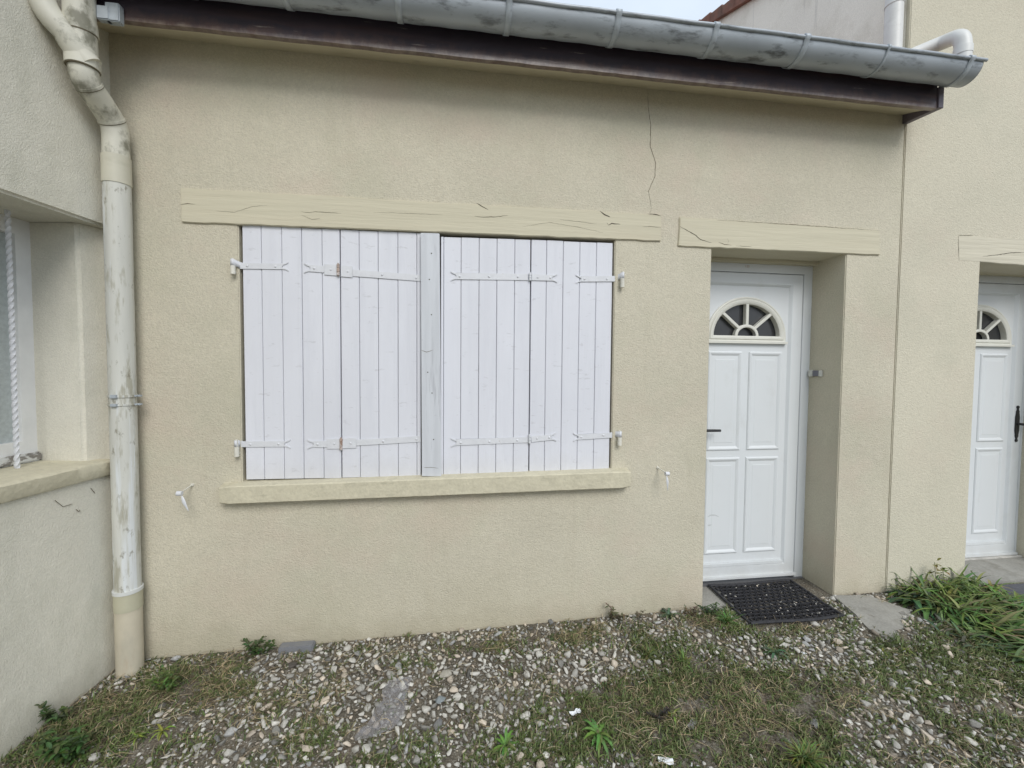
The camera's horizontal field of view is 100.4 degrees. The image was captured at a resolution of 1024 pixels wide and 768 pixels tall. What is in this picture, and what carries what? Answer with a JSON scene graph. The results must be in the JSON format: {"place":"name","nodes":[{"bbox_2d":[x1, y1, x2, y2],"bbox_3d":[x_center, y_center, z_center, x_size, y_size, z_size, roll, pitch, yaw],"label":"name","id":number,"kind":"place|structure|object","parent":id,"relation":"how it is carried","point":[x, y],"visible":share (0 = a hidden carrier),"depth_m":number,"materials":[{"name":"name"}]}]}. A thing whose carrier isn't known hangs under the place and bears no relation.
{"place":"outdoors","nodes":[
{"label":"outdoors","id":0,"kind":"place"},
{"bbox_2d":[0,578,1023,767],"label":"ground","id":1,"kind":"structure","parent":0,"point":[809,586],"depth_m":1.86,"materials":[{"name":"grey gravel"}]},
{"bbox_2d":[34,701,73,724],"bbox_3d":[-1.891,1.332,1.736,0.149,0.141,0.120,0,2,-8],"label":"leafy weed","id":2,"kind":"object","parent":1,"relation":"on","point":[48,715],"visible":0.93,"depth_m":1.74,"materials":[{"name":"green plant"}]},
{"bbox_2d":[0,0,114,760],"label":"side house","id":3,"kind":"structure","parent":1,"relation":"on","point":[57,647],"depth_m":1.85,"materials":[{"name":"white paint"}]},
{"bbox_2d":[0,214,40,467],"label":"window","id":4,"kind":"structure","parent":3,"relation":"in","point":[21,250],"depth_m":1.89,"materials":[{"name":"white plastic"}]},
{"bbox_2d":[28,0,143,678],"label":"drainpipe","id":5,"kind":"object","parent":3,"relation":"attached to","point":[71,27],"visible":0.99,"depth_m":1.95,"materials":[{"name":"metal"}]},
{"bbox_2d":[32,724,92,765],"bbox_3d":[-1.663,1.343,1.574,0.168,0.149,0.152,1,2,16],"label":"leafy weed","id":6,"kind":"object","parent":1,"relation":"on","point":[68,749],"visible":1,"depth_m":1.57,"materials":[{"name":"green plant"}]},
{"bbox_2d":[123,731,148,745],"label":"seedling","id":7,"kind":"object","parent":1,"relation":"on","point":[140,734],"visible":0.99,"depth_m":1.69,"materials":[{"name":"green plant"}]},
{"bbox_2d":[148,724,174,742],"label":"seedling","id":8,"kind":"object","parent":1,"relation":"on","point":[160,729],"visible":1,"depth_m":1.71,"materials":[{"name":"green plant"}]},
{"bbox_2d":[144,664,179,690],"bbox_3d":[-1.564,1.337,1.913,0.136,0.110,0.098,0,2,-8],"label":"leafy weed","id":9,"kind":"object","parent":1,"relation":"on","point":[168,681],"visible":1,"depth_m":1.92,"materials":[{"name":"green plant"}]},
{"bbox_2d":[240,636,277,656],"bbox_3d":[-1.268,1.317,2.135,0.173,0.106,0.093,0,2,-8],"label":"leafy weed","id":10,"kind":"object","parent":1,"relation":"on","point":[254,648],"visible":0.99,"depth_m":2.14,"materials":[{"name":"green plant"}]},
{"bbox_2d":[288,662,296,667],"bbox_3d":[-1.065,1.366,2.076,0.040,0.020,0.039,-1,3,-36],"label":"stone","id":11,"kind":"object","parent":1,"relation":"on","point":[291,664],"visible":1,"depth_m":2.07,"materials":[{"name":"grey stone"}]},
{"bbox_2d":[278,640,315,653],"bbox_3d":[-1.103,1.358,2.191,0.169,0.048,0.052,0,2,-8],"label":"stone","id":12,"kind":"object","parent":1,"relation":"on","point":[294,647],"visible":0.87,"depth_m":2.17,"materials":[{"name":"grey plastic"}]},
{"bbox_2d":[435,695,445,703],"bbox_3d":[-0.318,1.394,1.881,0.043,0.024,0.043,1,2,17],"label":"stone","id":13,"kind":"object","parent":1,"relation":"on","point":[439,699],"visible":1,"depth_m":1.88,"materials":[{"name":"grey stone"}]},
{"bbox_2d":[439,669,451,677],"bbox_3d":[-0.315,1.373,2.017,0.057,0.030,0.035,0,2,-21],"label":"stone","id":14,"kind":"object","parent":1,"relation":"on","point":[447,673],"visible":1,"depth_m":2.01,"materials":[{"name":"beige stone"}]},
{"bbox_2d":[490,727,518,759],"bbox_3d":[-0.024,1.411,1.670,0.118,0.049,0.136,2,2,26],"label":"dandelion","id":15,"kind":"object","parent":1,"relation":"on","point":[508,737],"visible":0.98,"depth_m":1.67,"materials":[{"name":"green plant"}]},
{"bbox_2d":[0,595,1023,767],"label":"grass","id":16,"kind":"structure","parent":1,"relation":"on","point":[887,689],"depth_m":1.84,"materials":[{"name":"green plant"}]},
{"bbox_2d":[2,606,1023,767],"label":"moss","id":17,"kind":"object","parent":1,"relation":"on","point":[622,762],"visible":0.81,"depth_m":1.84,"materials":[{"name":"green plant"}]},
{"bbox_2d":[84,607,994,767],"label":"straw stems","id":18,"kind":"object","parent":1,"relation":"on","point":[515,695],"visible":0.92,"depth_m":1.92,"materials":[{"name":"beige plant"}]},
{"bbox_2d":[96,0,987,658],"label":"house","id":19,"kind":"structure","parent":1,"relation":"on","point":[464,314],"depth_m":2.27,"materials":[{"name":"beige paint"}]},
{"bbox_2d":[703,271,802,580],"bbox_3d":[1.523,0.283,2.786,0.792,2.000,0.112,0,2,-8],"label":"door","id":20,"kind":"structure","parent":19,"relation":"in","point":[755,322],"depth_m":2.81,"materials":[{"name":"white plastic"}]},
{"bbox_2d":[808,370,822,376],"bbox_3d":[1.977,-0.070,2.781,0.020,0.044,0.096,0,2,-8],"label":"doorbell","id":21,"kind":"object","parent":19,"relation":"attached to","point":[812,373],"visible":1,"depth_m":2.78,"materials":[{"name":"white plastic"}]},
{"bbox_2d":[569,708,580,715],"bbox_3d":[0.268,1.384,1.801,0.050,0.011,0.025,-1,3,-33],"label":"paper scrap","id":22,"kind":"object","parent":1,"relation":"on","point":[575,711],"visible":1,"depth_m":1.80,"materials":[{"name":"white paper"}]},
{"bbox_2d":[581,718,616,758],"bbox_3d":[0.349,1.409,1.712,0.168,0.062,0.164,-2,3,-45],"label":"dandelion","id":23,"kind":"object","parent":1,"relation":"on","point":[600,736],"visible":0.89,"depth_m":1.69,"materials":[{"name":"green plant"}]},
{"bbox_2d":[605,603,625,620],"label":"wall weed","id":24,"kind":"object","parent":1,"relation":"on","point":[612,613],"depth_m":2.41,"materials":[{"name":"green plant"}]},
{"bbox_2d":[636,610,645,617],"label":"wall weed","id":25,"kind":"object","parent":1,"relation":"on","point":[637,613],"depth_m":2.43,"materials":[{"name":"green plant"}]},
{"bbox_2d":[632,643,658,660],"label":"grass tuft","id":26,"kind":"object","parent":1,"relation":"on","point":[649,652],"visible":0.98,"depth_m":2.15,"materials":[{"name":"green plant"}]},
{"bbox_2d":[646,705,671,720],"bbox_3d":[0.612,1.376,1.764,0.110,0.064,0.070,0,2,-8],"label":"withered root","id":27,"kind":"object","parent":1,"relation":"on","point":[664,712],"visible":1,"depth_m":1.77,"materials":[{"name":"brown plant"}]},
{"bbox_2d":[658,756,673,764],"bbox_3d":[0.573,1.403,1.593,0.056,0.012,0.028,1,2,10],"label":"paper scrap","id":28,"kind":"object","parent":1,"relation":"on","point":[668,760],"visible":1,"depth_m":1.59,"materials":[{"name":"white paper"}]},
{"bbox_2d":[659,608,682,622],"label":"wall weed","id":29,"kind":"object","parent":1,"relation":"on","point":[667,612],"depth_m":2.45,"materials":[{"name":"green plant"}]},
{"bbox_2d":[667,708,681,724],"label":"leafy weed","id":30,"kind":"object","parent":1,"relation":"on","point":[675,719],"visible":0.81,"depth_m":1.79,"materials":[{"name":"green plant"}]},
{"bbox_2d":[670,649,697,671],"bbox_3d":[0.850,1.346,2.096,0.132,0.068,0.145,0,2,-8],"label":"grass tuft","id":31,"kind":"object","parent":1,"relation":"on","point":[680,657],"visible":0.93,"depth_m":2.10,"materials":[{"name":"green plant"}]},
{"bbox_2d":[683,605,698,614],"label":"wall weed","id":32,"kind":"object","parent":1,"relation":"on","point":[694,612],"depth_m":2.45,"materials":[{"name":"green plant"}]},
{"bbox_2d":[695,602,722,614],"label":"leafy weed","id":33,"kind":"object","parent":1,"relation":"on","point":[707,608],"visible":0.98,"depth_m":2.46,"materials":[{"name":"green plant"}]},
{"bbox_2d":[716,607,740,629],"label":"grass tuft","id":34,"kind":"object","parent":1,"relation":"on","point":[724,617],"visible":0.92,"depth_m":2.39,"materials":[{"name":"green plant"}]},
{"bbox_2d":[724,584,822,617],"bbox_3d":[1.589,1.319,2.605,0.536,0.017,0.363,0,2,-8],"label":"mat grit","id":35,"kind":"object","parent":1,"relation":"on","point":[780,602],"visible":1,"depth_m":2.62,"materials":[{"name":"stone"}]},
{"bbox_2d":[760,644,790,662],"bbox_3d":[1.316,1.357,2.141,0.130,0.046,0.140,1,2,24],"label":"dandelion","id":36,"kind":"object","parent":1,"relation":"on","point":[777,655],"visible":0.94,"depth_m":2.14,"materials":[{"name":"green plant"}]},
{"bbox_2d":[708,579,844,624],"bbox_3d":[1.585,1.318,2.599,0.618,0.027,0.435,0,2,-8],"label":"doormat","id":37,"kind":"object","parent":1,"relation":"on","point":[750,590],"visible":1,"depth_m":2.58,"materials":[{"name":"black rubber"}]},
{"bbox_2d":[777,732,835,767],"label":"grass tuft","id":38,"kind":"object","parent":1,"relation":"on","point":[808,754],"visible":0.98,"depth_m":1.60,"materials":[{"name":"green plant"}]},
{"bbox_2d":[698,0,1023,591],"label":"neighbour house","id":39,"kind":"structure","parent":1,"relation":"on","point":[956,492],"depth_m":2.71,"materials":[{"name":"paint"}]},
{"bbox_2d":[965,283,1023,557],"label":"door","id":40,"kind":"structure","parent":39,"relation":"in","point":[999,351],"depth_m":3.15,"materials":[{"name":"white plastic"}]},
{"bbox_2d":[832,595,909,641],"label":"concrete slab","id":41,"kind":"structure","parent":1,"relation":"on","point":[887,619],"depth_m":2.47,"materials":[{"name":"grey concrete"}]},
{"bbox_2d":[885,558,1023,667],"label":"weed clump","id":42,"kind":"object","parent":1,"relation":"on","point":[965,601],"visible":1,"depth_m":2.46,"materials":[{"name":"green plant"}]},
{"bbox_2d":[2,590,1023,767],"bbox_3d":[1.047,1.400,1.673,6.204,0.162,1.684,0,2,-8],"label":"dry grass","id":43,"kind":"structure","parent":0,"point":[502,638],"depth_m":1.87,"materials":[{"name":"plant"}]},
{"bbox_2d":[545,0,728,20],"label":"sky","id":44,"kind":"structure","parent":0,"point":[684,9],"materials":[{"name":"white"}]},
{"bbox_3d":[3.507,1.380,2.617,1.120,0.104,0.496,0,2,-8],"label":"paving slab","id":45,"kind":"object","parent":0,"visible":0},
{"bbox_2d":[996,583,1023,597],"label":"doormat","id":46,"kind":"object","parent":45,"relation":"on","point":[1018,588],"depth_m":2.72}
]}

